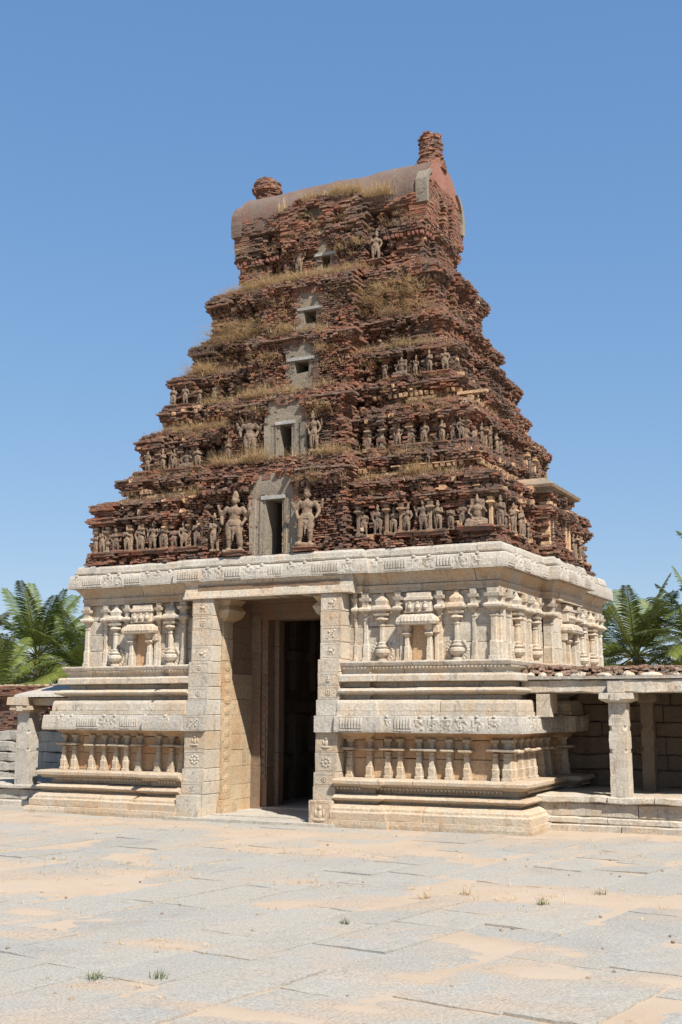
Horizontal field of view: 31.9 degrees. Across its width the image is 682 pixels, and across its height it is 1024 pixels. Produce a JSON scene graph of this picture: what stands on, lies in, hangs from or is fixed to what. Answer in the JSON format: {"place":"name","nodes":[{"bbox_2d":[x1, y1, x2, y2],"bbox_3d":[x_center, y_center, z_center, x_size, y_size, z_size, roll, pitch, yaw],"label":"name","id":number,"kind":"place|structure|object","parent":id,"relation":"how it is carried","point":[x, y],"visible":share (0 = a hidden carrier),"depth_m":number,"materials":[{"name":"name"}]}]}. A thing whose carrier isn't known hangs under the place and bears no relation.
{"place":"outdoors","nodes":[
{"label":"outdoors","id":0,"kind":"place"},
{"bbox_2d":[23,131,617,835],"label":"temple gateway tower","id":1,"kind":"structure","parent":0,"point":[353,651],"depth_m":24.96,"materials":[{"name":"stone"}]},
{"bbox_2d":[224,210,401,552],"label":"green weeds","id":2,"kind":"object","parent":1,"relation":"on","point":[379,359],"visible":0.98,"depth_m":27.11,"materials":[{"name":"plant"}]},
{"bbox_2d":[98,175,579,512],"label":"dry grass","id":3,"kind":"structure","parent":1,"relation":"on","point":[417,469],"depth_m":26.51,"materials":[{"name":"brown plant"}]},
{"bbox_2d":[0,740,681,1023],"bbox_3d":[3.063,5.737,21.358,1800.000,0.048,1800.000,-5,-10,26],"label":"ground","id":4,"kind":"structure","parent":0,"point":[652,1010],"depth_m":14.14,"materials":[{"name":"beige sand"}]},
{"bbox_2d":[0,612,32,675],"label":"coconut palm","id":5,"kind":"object","parent":4,"relation":"on","point":[6,616],"visible":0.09,"depth_m":48.17,"materials":[{"name":"green plant"}]},
{"bbox_2d":[0,633,66,685],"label":"coconut palm","id":6,"kind":"object","parent":4,"relation":"on","point":[6,662],"visible":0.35,"depth_m":40.88,"materials":[{"name":"green plant"}]},
{"bbox_2d":[0,684,67,778],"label":"boundary wall","id":7,"kind":"structure","parent":4,"relation":"on","point":[48,749],"depth_m":30.27,"materials":[{"name":"stone"}]},
{"bbox_2d":[0,685,70,805],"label":"stone porch","id":8,"kind":"object","parent":4,"relation":"on","point":[20,788],"visible":0.52,"depth_m":27.47,"materials":[{"name":"grey stone"}]},
{"bbox_2d":[0,580,85,684],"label":"coconut palm","id":9,"kind":"object","parent":4,"relation":"on","point":[25,622],"visible":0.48,"depth_m":45.54,"materials":[{"name":"green plant"}]},
{"bbox_2d":[17,606,85,684],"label":"coconut palm","id":10,"kind":"object","parent":4,"relation":"on","point":[75,655],"visible":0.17,"depth_m":43.76,"materials":[{"name":"green plant"}]},
{"bbox_2d":[33,617,82,667],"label":"coconut palm","id":11,"kind":"object","parent":4,"relation":"on","point":[76,625],"visible":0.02,"depth_m":53.34,"materials":[{"name":"green plant"}]},
{"bbox_2d":[0,805,681,1023],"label":"stone paving","id":12,"kind":"structure","parent":4,"relation":"on","point":[365,956],"depth_m":11.90,"materials":[{"name":"stone"}]},
{"bbox_2d":[83,969,106,979],"bbox_3d":[-2.011,3.789,9.790,0.294,0.089,0.160,-1,-9,8],"label":"grass tuft","id":13,"kind":"object","parent":12,"relation":"on","point":[92,976],"visible":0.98,"depth_m":9.78,"materials":[{"name":"green plant"}]},
{"bbox_2d":[149,968,171,979],"bbox_3d":[-1.489,3.798,9.819,0.193,0.081,0.172,-5,-10,26],"label":"grass tuft","id":14,"kind":"object","parent":12,"relation":"on","point":[162,974],"visible":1,"depth_m":9.82,"materials":[{"name":"green plant"}]},
{"bbox_2d":[1,824,675,1000],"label":"pebbles","id":15,"kind":"object","parent":12,"relation":"on","point":[501,929],"visible":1,"depth_m":11.99,"materials":[{"name":"stone"}]},
{"bbox_2d":[418,889,431,898],"bbox_3d":[0.986,4.453,13.919,0.182,0.115,0.264,-5,-10,26],"label":"grass tuft","id":16,"kind":"object","parent":12,"relation":"on","point":[426,896],"visible":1,"depth_m":13.89,"materials":[{"name":"beige plant"}]},
{"bbox_2d":[460,888,473,895],"bbox_3d":[1.500,4.492,14.178,0.267,0.122,0.235,7,-12,-38],"label":"grass tuft","id":17,"kind":"object","parent":4,"relation":"on","point":[466,892],"visible":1,"depth_m":14.17,"materials":[{"name":"beige plant"}]},
{"bbox_2d":[535,897,548,904],"bbox_3d":[2.307,4.393,13.494,0.257,0.096,0.236,-5,-10,26],"label":"grass tuft","id":18,"kind":"object","parent":4,"relation":"on","point":[541,903],"visible":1,"depth_m":13.49,"materials":[{"name":"green plant"}]},
{"bbox_2d":[521,664,681,835],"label":"pillared gallery","id":19,"kind":"object","parent":4,"relation":"on","point":[631,718],"visible":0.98,"depth_m":22.01,"materials":[{"name":"stone"}]},
{"bbox_2d":[601,608,647,665],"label":"coconut palm","id":20,"kind":"object","parent":4,"relation":"on","point":[605,622],"visible":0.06,"depth_m":45.69,"materials":[{"name":"green plant"}]},
{"bbox_2d":[602,573,681,674],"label":"coconut palm","id":21,"kind":"object","parent":4,"relation":"on","point":[636,644],"visible":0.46,"depth_m":41.68,"materials":[{"name":"green plant"}]},
{"bbox_2d":[632,565,681,674],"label":"coconut palm","id":22,"kind":"object","parent":4,"relation":"on","point":[666,608],"visible":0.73,"depth_m":39.23,"materials":[{"name":"green plant"}]},
{"bbox_2d":[642,613,681,671],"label":"coconut palm","id":23,"kind":"object","parent":4,"relation":"on","point":[670,641],"visible":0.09,"depth_m":48.80,"materials":[{"name":"green plant"}]},
{"bbox_2d":[663,531,681,617],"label":"coconut palm","id":24,"kind":"object","parent":4,"relation":"on","point":[678,608],"visible":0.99,"depth_m":38.03,"materials":[{"name":"green plant"}]},
{"bbox_2d":[0,810,681,1023],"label":"paving grass","id":25,"kind":"structure","parent":0,"point":[298,883],"depth_m":15.42,"materials":[{"name":"beige plant"}]},
{"bbox_2d":[0,0,681,684],"label":"sky","id":26,"kind":"structure","parent":0,"point":[133,133],"materials":[{"name":"blue"}]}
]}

